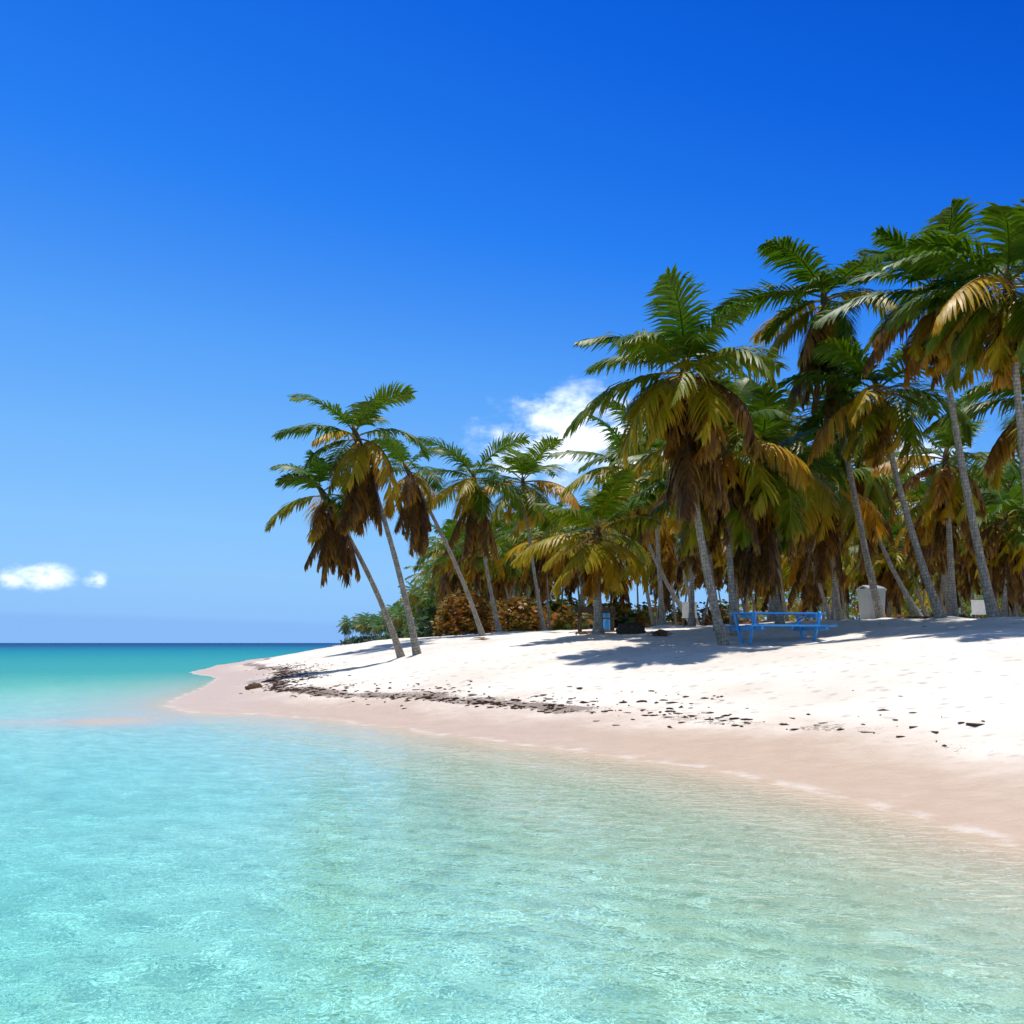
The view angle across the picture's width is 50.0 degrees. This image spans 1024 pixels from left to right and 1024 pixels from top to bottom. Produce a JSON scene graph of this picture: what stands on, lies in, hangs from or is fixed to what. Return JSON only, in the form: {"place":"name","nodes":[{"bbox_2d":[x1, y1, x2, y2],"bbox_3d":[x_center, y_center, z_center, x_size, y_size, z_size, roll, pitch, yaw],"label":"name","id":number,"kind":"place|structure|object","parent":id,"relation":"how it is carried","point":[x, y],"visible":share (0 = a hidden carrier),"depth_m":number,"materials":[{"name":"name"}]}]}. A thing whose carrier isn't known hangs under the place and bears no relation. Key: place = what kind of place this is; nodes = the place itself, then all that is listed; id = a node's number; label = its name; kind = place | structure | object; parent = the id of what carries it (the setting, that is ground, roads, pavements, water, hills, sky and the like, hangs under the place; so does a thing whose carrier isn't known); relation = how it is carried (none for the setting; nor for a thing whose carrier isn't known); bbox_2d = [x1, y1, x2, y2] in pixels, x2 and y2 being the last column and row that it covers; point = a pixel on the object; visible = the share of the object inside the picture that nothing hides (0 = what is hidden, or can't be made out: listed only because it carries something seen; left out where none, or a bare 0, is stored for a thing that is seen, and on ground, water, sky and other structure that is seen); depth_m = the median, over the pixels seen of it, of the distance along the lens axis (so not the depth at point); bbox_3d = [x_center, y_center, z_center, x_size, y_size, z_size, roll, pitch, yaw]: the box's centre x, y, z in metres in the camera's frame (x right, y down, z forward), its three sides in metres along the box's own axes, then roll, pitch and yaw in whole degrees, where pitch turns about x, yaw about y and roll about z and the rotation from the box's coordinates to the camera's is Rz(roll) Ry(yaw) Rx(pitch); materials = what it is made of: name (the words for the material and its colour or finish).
{"place":"outdoors","nodes":[
{"label":"outdoors","id":0,"kind":"place"},
{"bbox_2d":[0,643,1023,1023],"bbox_3d":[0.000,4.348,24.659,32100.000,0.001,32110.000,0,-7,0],"label":"sea water","id":1,"kind":"structure","parent":0,"point":[160,863],"depth_m":6.49,"materials":[{"name":"liquid"}]},
{"bbox_2d":[0,0,1023,642],"label":"sky","id":2,"kind":"structure","parent":0,"point":[213,213],"materials":[{"name":"blue"}]},
{"bbox_2d":[164,616,1023,845],"bbox_3d":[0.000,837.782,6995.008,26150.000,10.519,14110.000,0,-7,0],"label":"terrain","id":3,"kind":"structure","parent":0,"point":[952,671],"depth_m":18.08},
{"bbox_2d":[264,449,404,657],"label":"palm tree","id":4,"kind":"object","parent":3,"relation":"on","point":[332,547],"visible":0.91,"depth_m":36.49,"materials":[{"name":"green plant"}]},
{"bbox_2d":[270,380,430,654],"bbox_3d":[-5.433,0.370,35.422,4.848,9.133,4.291,-3,-7,23],"label":"palm tree","id":5,"kind":"object","parent":3,"relation":"on","point":[362,482],"visible":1,"depth_m":35.08,"materials":[{"name":"green plant"}]},
{"bbox_2d":[369,620,385,639],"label":"palm tree","id":6,"kind":"object","parent":3,"relation":"on","point":[378,631],"visible":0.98,"depth_m":387.32,"materials":[{"name":"green plant"}]},
{"bbox_2d":[385,606,406,629],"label":"palm tree","id":7,"kind":"object","parent":3,"relation":"on","point":[399,625],"visible":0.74,"depth_m":263.54,"materials":[{"name":"green plant"}]},
{"bbox_2d":[336,431,485,635],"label":"palm tree","id":8,"kind":"object","parent":3,"relation":"on","point":[415,511],"visible":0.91,"depth_m":51.02,"materials":[{"name":"green plant"}]},
{"bbox_2d":[398,581,424,611],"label":"palm tree","id":9,"kind":"object","parent":3,"relation":"on","point":[413,599],"visible":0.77,"depth_m":227.37,"materials":[{"name":"green plant"}]},
{"bbox_2d":[405,557,431,598],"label":"palm tree","id":10,"kind":"object","parent":3,"relation":"on","point":[415,584],"visible":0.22,"depth_m":184.68,"materials":[{"name":"green plant"}]},
{"bbox_2d":[404,563,437,610],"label":"palm tree","id":11,"kind":"object","parent":3,"relation":"on","point":[417,577],"visible":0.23,"depth_m":173.53,"materials":[{"name":"green plant"}]},
{"bbox_2d":[411,569,441,609],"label":"palm tree","id":12,"kind":"object","parent":3,"relation":"on","point":[435,599],"visible":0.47,"depth_m":170.18,"materials":[{"name":"green plant"}]},
{"bbox_2d":[418,531,474,599],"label":"palm tree grove","id":13,"kind":"object","parent":3,"relation":"on","point":[432,568],"visible":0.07,"depth_m":89.80,"materials":[{"name":"green plant"}]},
{"bbox_2d":[413,518,489,603],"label":"palm tree grove","id":14,"kind":"object","parent":3,"relation":"on","point":[444,575],"visible":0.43,"depth_m":80.94,"materials":[{"name":"green plant"}]},
{"bbox_2d":[424,544,482,599],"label":"palm tree grove","id":15,"kind":"object","parent":3,"relation":"on","point":[437,580],"visible":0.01,"depth_m":100.34,"materials":[{"name":"green plant"}]},
{"bbox_2d":[403,603,511,637],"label":"bush","id":16,"kind":"object","parent":3,"relation":"on","point":[425,625],"visible":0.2,"depth_m":106.35,"materials":[{"name":"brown plant"}]},
{"bbox_2d":[430,586,495,636],"bbox_3d":[-2.648,5.686,61.751,3.913,3.165,3.684,0,-7,0],"label":"sea grape bush","id":17,"kind":"object","parent":3,"relation":"on","point":[455,617],"visible":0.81,"depth_m":61.10,"materials":[{"name":"brown plant"}]},
{"bbox_2d":[409,430,530,631],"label":"palm tree","id":18,"kind":"object","parent":3,"relation":"on","point":[476,509],"visible":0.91,"depth_m":55.99,"materials":[{"name":"green plant"}]},
{"bbox_2d":[434,525,519,633],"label":"palm tree grove","id":19,"kind":"object","parent":3,"relation":"on","point":[477,571],"visible":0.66,"depth_m":71.75,"materials":[{"name":"green plant"}]},
{"bbox_2d":[461,513,521,599],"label":"palm tree grove","id":20,"kind":"object","parent":3,"relation":"on","point":[499,524],"visible":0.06,"depth_m":85.53,"materials":[{"name":"green plant"}]},
{"bbox_2d":[453,522,532,607],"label":"palm tree grove","id":21,"kind":"object","parent":3,"relation":"on","point":[499,585],"visible":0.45,"depth_m":77.59,"materials":[{"name":"green plant"}]},
{"bbox_2d":[502,528,527,630],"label":"palm tree grove","id":22,"kind":"object","parent":3,"relation":"on","point":[511,584],"visible":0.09,"depth_m":91.72,"materials":[{"name":"brown plant"}]},
{"bbox_2d":[482,593,549,631],"bbox_3d":[0.194,6.125,65.589,4.108,2.605,4.083,0,-7,0],"label":"sea grape bush","id":23,"kind":"object","parent":3,"relation":"on","point":[514,615],"visible":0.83,"depth_m":64.78,"materials":[{"name":"brown plant"}]},
{"bbox_2d":[462,434,581,630],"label":"palm tree","id":24,"kind":"object","parent":3,"relation":"on","point":[525,464],"visible":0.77,"depth_m":59.93,"materials":[{"name":"green plant"}]},
{"bbox_2d":[502,512,573,586],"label":"palm tree grove","id":25,"kind":"object","parent":3,"relation":"on","point":[531,578],"visible":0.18,"depth_m":80.65,"materials":[{"name":"green plant"}]},
{"bbox_2d":[495,499,584,629],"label":"palm tree grove","id":26,"kind":"object","parent":3,"relation":"on","point":[543,578],"visible":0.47,"depth_m":69.29,"materials":[{"name":"green plant"}]},
{"bbox_2d":[522,591,592,630],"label":"bush","id":27,"kind":"object","parent":3,"relation":"on","point":[563,618],"visible":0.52,"depth_m":76.42,"materials":[{"name":"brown plant"}]},
{"bbox_2d":[548,566,569,608],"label":"palm tree grove","id":28,"kind":"object","parent":3,"relation":"on","point":[564,589],"visible":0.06,"depth_m":91.62,"materials":[{"name":"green plant"}]},
{"bbox_2d":[557,524,589,629],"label":"palm tree grove","id":29,"kind":"object","parent":3,"relation":"on","point":[581,579],"visible":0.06,"depth_m":84.33,"materials":[{"name":"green plant"}]},
{"bbox_2d":[557,526,604,628],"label":"palm tree grove","id":30,"kind":"object","parent":3,"relation":"on","point":[572,585],"visible":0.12,"depth_m":82.55,"materials":[{"name":"brown plant"}]},
{"bbox_2d":[510,467,663,634],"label":"young palm tree","id":31,"kind":"object","parent":3,"relation":"on","point":[601,576],"visible":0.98,"depth_m":30.75,"materials":[{"name":"green plant"}]},
{"bbox_2d":[559,504,616,577],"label":"palm tree grove","id":32,"kind":"object","parent":3,"relation":"on","point":[582,537],"visible":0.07,"depth_m":74.75,"materials":[{"name":"green plant"}]},
{"bbox_2d":[563,594,613,629],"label":"bush","id":33,"kind":"object","parent":3,"relation":"on","point":[574,604],"visible":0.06,"depth_m":91.51,"materials":[{"name":"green plant"}]},
{"bbox_2d":[575,606,616,631],"bbox_3d":[3.049,3.882,39.850,1.500,0.950,0.359,1,-7,-8],"label":"dark bench wood","id":34,"kind":"object","parent":3,"relation":"on","point":[579,610],"visible":0.77,"depth_m":39.94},
{"bbox_2d":[603,613,609,629],"bbox_3d":[3.473,3.985,40.312,0.273,0.725,0.280,0,-7,0],"label":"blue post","id":35,"kind":"object","parent":3,"relation":"on","point":[606,624],"visible":0.77,"depth_m":40.20,"materials":[{"name":"paint"}]},
{"bbox_2d":[584,530,650,621],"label":"palm tree grove","id":36,"kind":"object","parent":3,"relation":"on","point":[622,593],"visible":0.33,"depth_m":83.26,"materials":[{"name":"brown plant"}]},
{"bbox_2d":[582,601,656,629],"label":"bush","id":37,"kind":"object","parent":3,"relation":"on","point":[628,614],"visible":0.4,"depth_m":83.18,"materials":[{"name":"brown plant"}]},
{"bbox_2d":[577,399,666,624],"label":"palm tree","id":38,"kind":"object","parent":3,"relation":"on","point":[662,616],"visible":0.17,"depth_m":45.04,"materials":[{"name":"green plant"}]},
{"bbox_2d":[547,415,697,625],"bbox_3d":[5.162,0.591,49.345,6.945,9.800,5.934,1,-7,-10],"label":"palm tree grove","id":39,"kind":"object","parent":3,"relation":"on","point":[614,437],"visible":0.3,"depth_m":49.42,"materials":[{"name":"green plant"}]},
{"bbox_2d":[601,520,655,625],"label":"palm tree grove","id":40,"kind":"object","parent":3,"relation":"on","point":[652,620],"visible":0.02,"depth_m":68.37,"materials":[{"name":"brown plant"}]},
{"bbox_2d":[238,616,1023,745],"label":"seaweed wrack","id":41,"kind":"object","parent":3,"relation":"on","point":[278,683],"visible":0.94,"depth_m":21.09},
{"bbox_2d":[616,621,645,633],"bbox_3d":[3.335,3.386,30.914,0.856,0.658,0.898,-4,-8,29],"label":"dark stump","id":42,"kind":"object","parent":3,"relation":"on","point":[635,627],"visible":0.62,"depth_m":30.66,"materials":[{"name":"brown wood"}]},
{"bbox_2d":[630,570,658,608],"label":"palm tree grove","id":43,"kind":"object","parent":3,"relation":"on","point":[654,593],"visible":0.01,"depth_m":104.42,"materials":[{"name":"brown plant"}]},
{"bbox_2d":[614,532,689,625],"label":"palm tree grove","id":44,"kind":"object","parent":3,"relation":"on","point":[666,592],"visible":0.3,"depth_m":69.90,"materials":[{"name":"brown plant"}]},
{"bbox_2d":[610,511,699,625],"bbox_3d":[7.981,2.411,59.943,5.246,8.457,4.842,4,-8,-29],"label":"palm tree grove","id":45,"kind":"object","parent":3,"relation":"on","point":[668,542],"visible":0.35,"depth_m":59.84,"materials":[{"name":"brown plant"}]},
{"bbox_2d":[648,536,678,624],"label":"palm tree grove","id":46,"kind":"object","parent":3,"relation":"on","point":[674,612],"visible":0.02,"depth_m":81.56,"materials":[{"name":"brown plant"}]},
{"bbox_2d":[634,597,701,625],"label":"bush","id":47,"kind":"object","parent":3,"relation":"on","point":[669,619],"visible":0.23,"depth_m":94.16,"materials":[{"name":"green plant"}]},
{"bbox_2d":[562,264,790,644],"bbox_3d":[4.057,-0.996,26.359,5.036,9.122,5.325,6,-9,-43],"label":"palm tree","id":48,"kind":"object","parent":3,"relation":"on","point":[685,405],"visible":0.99,"depth_m":25.98,"materials":[{"name":"green plant"}]},
{"bbox_2d":[608,424,765,626],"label":"palm tree","id":49,"kind":"object","parent":3,"relation":"on","point":[695,564],"visible":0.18,"depth_m":36.65,"materials":[{"name":"green plant"}]},
{"bbox_2d":[682,602,697,626],"bbox_3d":[6.444,3.728,39.865,0.590,0.920,0.088,1,-7,-10],"label":"white sign board","id":50,"kind":"object","parent":3,"relation":"on","point":[685,608],"visible":0.71,"depth_m":39.83,"materials":[{"name":"paint"}]},
{"bbox_2d":[668,599,742,625],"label":"bush","id":51,"kind":"object","parent":3,"relation":"on","point":[723,612],"visible":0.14,"depth_m":97.80,"materials":[{"name":"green plant"}]},
{"bbox_2d":[672,535,742,587],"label":"palm tree grove","id":52,"kind":"object","parent":3,"relation":"on","point":[718,563],"visible":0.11,"depth_m":68.84,"materials":[{"name":"brown plant"}]},
{"bbox_2d":[674,544,740,625],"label":"palm tree grove","id":53,"kind":"object","parent":3,"relation":"on","point":[719,575],"visible":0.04,"depth_m":71.90,"materials":[{"name":"brown plant"}]},
{"bbox_2d":[626,433,792,630],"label":"palm tree","id":54,"kind":"object","parent":3,"relation":"on","point":[741,532],"visible":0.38,"depth_m":29.27,"materials":[{"name":"green plant"}]},
{"bbox_2d":[633,367,815,635],"bbox_3d":[5.590,-0.158,29.220,4.876,7.531,5.028,0,-7,0],"label":"palm tree","id":55,"kind":"object","parent":3,"relation":"on","point":[730,463],"visible":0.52,"depth_m":28.90,"materials":[{"name":"green plant"}]},
{"bbox_2d":[719,549,745,620],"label":"palm tree grove","id":56,"kind":"object","parent":3,"relation":"on","point":[737,594],"visible":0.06,"depth_m":74.20,"materials":[{"name":"brown plant"}]},
{"bbox_2d":[723,560,758,620],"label":"palm tree grove","id":57,"kind":"object","parent":3,"relation":"on","point":[745,601],"visible":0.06,"depth_m":89.69,"materials":[{"name":"brown plant"}]},
{"bbox_2d":[725,566,766,604],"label":"palm tree grove","id":58,"kind":"object","parent":3,"relation":"on","point":[750,596],"visible":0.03,"depth_m":94.44,"materials":[{"name":"brown plant"}]},
{"bbox_2d":[741,591,764,611],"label":"palm tree","id":59,"kind":"object","parent":3,"relation":"on","point":[758,605],"visible":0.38,"depth_m":208.28,"materials":[{"name":"green plant"}]},
{"bbox_2d":[648,382,860,623],"bbox_3d":[7.137,0.082,31.447,6.355,6.760,5.996,0,-7,0],"label":"palm tree","id":60,"kind":"object","parent":3,"relation":"on","point":[784,516],"visible":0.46,"depth_m":30.95,"materials":[{"name":"green plant"}]},
{"bbox_2d":[757,562,802,615],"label":"palm tree grove","id":61,"kind":"object","parent":3,"relation":"on","point":[766,600],"visible":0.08,"depth_m":77.61,"materials":[{"name":"brown plant"}]},
{"bbox_2d":[724,611,837,645],"bbox_3d":[6.603,2.920,27.347,2.300,0.861,1.850,1,-7,-12],"label":"picnic table","id":62,"kind":"object","parent":3,"relation":"on","point":[753,626],"visible":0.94,"depth_m":27.16,"materials":[{"name":"paint"}]},
{"bbox_2d":[722,366,846,620],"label":"palm tree","id":63,"kind":"object","parent":3,"relation":"on","point":[798,450],"visible":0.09,"depth_m":39.84,"materials":[{"name":"green plant"}]},
{"bbox_2d":[777,539,792,621],"bbox_3d":[14.065,1.963,59.968,5.868,9.184,5.834,5,-9,-37],"label":"palm tree grove","id":64,"kind":"object","parent":3,"relation":"on","point":[790,562],"visible":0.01,"depth_m":60.12,"materials":[{"name":"brown plant"}]},
{"bbox_2d":[743,442,830,619],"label":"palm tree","id":65,"kind":"object","parent":3,"relation":"on","point":[799,546],"visible":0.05,"depth_m":52.78,"materials":[{"name":"brown plant"}]},
{"bbox_2d":[784,588,812,620],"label":"palm tree","id":66,"kind":"object","parent":3,"relation":"on","point":[795,608],"visible":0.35,"depth_m":178.66,"materials":[{"name":"green plant"}]},
{"bbox_2d":[708,235,911,617],"bbox_3d":[8.993,-2.462,32.422,6.066,11.860,5.634,0,-7,0],"label":"tall palm tree","id":67,"kind":"object","parent":3,"relation":"on","point":[817,280],"visible":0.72,"depth_m":32.59,"materials":[{"name":"green plant"}]},
{"bbox_2d":[780,523,851,619],"bbox_3d":[17.038,3.431,65.009,6.675,7.529,6.093,0,-7,0],"label":"palm tree grove","id":68,"kind":"object","parent":3,"relation":"on","point":[795,572],"visible":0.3,"depth_m":64.89,"materials":[{"name":"brown plant"}]},
{"bbox_2d":[780,548,862,619],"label":"palm tree grove","id":69,"kind":"object","parent":3,"relation":"on","point":[815,605],"visible":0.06,"depth_m":73.38,"materials":[{"name":"brown plant"}]},
{"bbox_2d":[826,566,854,618],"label":"palm tree grove","id":70,"kind":"object","parent":3,"relation":"on","point":[846,594],"visible":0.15,"depth_m":105.26,"materials":[{"name":"brown plant"}]},
{"bbox_2d":[774,452,908,619],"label":"palm tree","id":71,"kind":"object","parent":3,"relation":"on","point":[824,557],"visible":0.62,"depth_m":39.31,"materials":[{"name":"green plant"}]},
{"bbox_2d":[839,541,846,619],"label":"palm tree grove","id":72,"kind":"object","parent":3,"relation":"on","point":[844,609],"visible":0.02,"depth_m":77.69,"materials":[{"name":"brown plant"}]},
{"bbox_2d":[845,583,859,615],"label":"palm tree","id":73,"kind":"object","parent":3,"relation":"on","point":[854,604],"visible":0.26,"depth_m":175.43,"materials":[{"name":"green plant"}]},
{"bbox_2d":[842,550,864,608],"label":"palm tree grove","id":74,"kind":"object","parent":3,"relation":"on","point":[858,583],"visible":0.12,"depth_m":93.52,"materials":[{"name":"brown plant"}]},
{"bbox_2d":[784,384,925,619],"bbox_3d":[13.384,-0.233,45.295,6.306,10.173,6.272,5,-9,-38],"label":"palm tree","id":75,"kind":"object","parent":3,"relation":"on","point":[878,494],"visible":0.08,"depth_m":44.19,"materials":[{"name":"green plant"}]},
{"bbox_2d":[789,405,923,615],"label":"palm tree","id":76,"kind":"object","parent":3,"relation":"on","point":[887,518],"visible":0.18,"depth_m":45.33,"materials":[{"name":"brown plant"}]},
{"bbox_2d":[856,585,886,619],"bbox_3d":[11.108,2.836,33.901,0.670,1.148,0.672,2,-7,-15],"label":"grey trash bin","id":77,"kind":"object","parent":3,"relation":"on","point":[866,608],"visible":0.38,"depth_m":33.70,"materials":[{"name":"plastic"}]},
{"bbox_2d":[839,514,905,584],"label":"palm tree grove","id":78,"kind":"object","parent":3,"relation":"on","point":[865,580],"visible":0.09,"depth_m":72.78,"materials":[{"name":"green plant"}]},
{"bbox_2d":[777,335,986,617],"bbox_3d":[10.197,-0.951,30.586,5.422,8.511,5.520,-1,-7,12],"label":"palm tree","id":79,"kind":"object","parent":3,"relation":"on","point":[880,419],"visible":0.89,"depth_m":30.11,"materials":[{"name":"green plant"}]},
{"bbox_2d":[855,599,909,617],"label":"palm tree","id":80,"kind":"object","parent":3,"relation":"on","point":[904,607],"visible":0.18,"depth_m":147.83,"materials":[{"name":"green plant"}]},
{"bbox_2d":[849,516,921,617],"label":"palm tree grove","id":81,"kind":"object","parent":3,"relation":"on","point":[884,576],"visible":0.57,"depth_m":66.22,"materials":[{"name":"brown plant"}]},
{"bbox_2d":[847,503,929,615],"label":"palm tree grove","id":82,"kind":"object","parent":3,"relation":"on","point":[917,593],"visible":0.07,"depth_m":73.08,"materials":[{"name":"brown plant"}]},
{"bbox_2d":[889,513,926,615],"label":"palm tree grove","id":83,"kind":"object","parent":3,"relation":"on","point":[914,563],"visible":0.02,"depth_m":84.76,"materials":[{"name":"brown plant"}]},
{"bbox_2d":[898,569,919,616],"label":"palm tree grove","id":84,"kind":"object","parent":3,"relation":"on","point":[906,587],"visible":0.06,"depth_m":96.80,"materials":[{"name":"brown plant"}]},
{"bbox_2d":[890,616,933,618],"bbox_3d":[12.915,3.383,35.066,0.682,0.142,2.335,6,-9,-41],"label":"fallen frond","id":85,"kind":"object","parent":3,"relation":"on","point":[916,617],"visible":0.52,"depth_m":35.04,"materials":[{"name":"brown plant"}]},
{"bbox_2d":[806,195,1023,617],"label":"palm tree","id":86,"kind":"object","parent":3,"relation":"on","point":[952,221],"visible":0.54,"depth_m":27.49,"materials":[{"name":"green plant"}]},
{"bbox_2d":[892,483,963,604],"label":"palm tree grove","id":87,"kind":"object","parent":3,"relation":"on","point":[941,584],"visible":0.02,"depth_m":66.75,"materials":[{"name":"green plant"}]},
{"bbox_2d":[888,460,976,593],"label":"palm tree","id":88,"kind":"object","parent":3,"relation":"on","point":[921,531],"visible":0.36,"depth_m":53.17,"materials":[{"name":"brown plant"}]},
{"bbox_2d":[890,442,985,615],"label":"palm tree","id":89,"kind":"object","parent":3,"relation":"on","point":[926,552],"visible":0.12,"depth_m":57.83,"materials":[{"name":"brown plant"}]},
{"bbox_2d":[871,391,1020,616],"bbox_3d":[14.002,-0.105,35.093,4.461,7.569,5.178,-3,-8,26],"label":"palm tree","id":90,"kind":"object","parent":3,"relation":"on","point":[945,498],"visible":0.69,"depth_m":34.99,"materials":[{"name":"green plant"}]},
{"bbox_2d":[877,199,1023,502],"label":"palm tree","id":91,"kind":"object","parent":3,"relation":"on","point":[998,318],"visible":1,"depth_m":24.55,"materials":[{"name":"green plant"}]},
{"bbox_2d":[932,564,977,607],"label":"palm tree grove","id":92,"kind":"object","parent":3,"relation":"on","point":[957,580],"visible":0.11,"depth_m":100.99,"materials":[{"name":"brown plant"}]},
{"bbox_2d":[943,563,979,613],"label":"palm tree grove","id":93,"kind":"object","parent":3,"relation":"on","point":[962,594],"visible":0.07,"depth_m":111.31,"materials":[{"name":"brown plant"}]},
{"bbox_2d":[954,537,981,617],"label":"palm tree grove","id":94,"kind":"object","parent":3,"relation":"on","point":[969,584],"visible":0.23,"depth_m":78.72,"materials":[{"name":"brown plant"}]},
{"bbox_2d":[920,451,1023,616],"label":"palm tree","id":95,"kind":"object","parent":3,"relation":"on","point":[1005,487],"visible":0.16,"depth_m":49.10,"materials":[{"name":"green plant"}]},
{"bbox_2d":[922,363,1023,491],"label":"palm tree","id":96,"kind":"object","parent":3,"relation":"on","point":[1004,449],"visible":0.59,"depth_m":30.67,"materials":[{"name":"green plant"}]},
{"bbox_2d":[970,600,985,617],"bbox_3d":[18.716,3.977,43.864,0.740,0.920,0.088,-1,-7,5],"label":"sign board","id":97,"kind":"object","parent":3,"relation":"on","point":[977,607],"visible":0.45,"depth_m":43.85,"materials":[{"name":"white paint"}]},
{"bbox_2d":[955,480,1023,616],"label":"palm tree grove","id":98,"kind":"object","parent":3,"relation":"on","point":[1004,548],"visible":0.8,"depth_m":45.64,"materials":[{"name":"green plant"}]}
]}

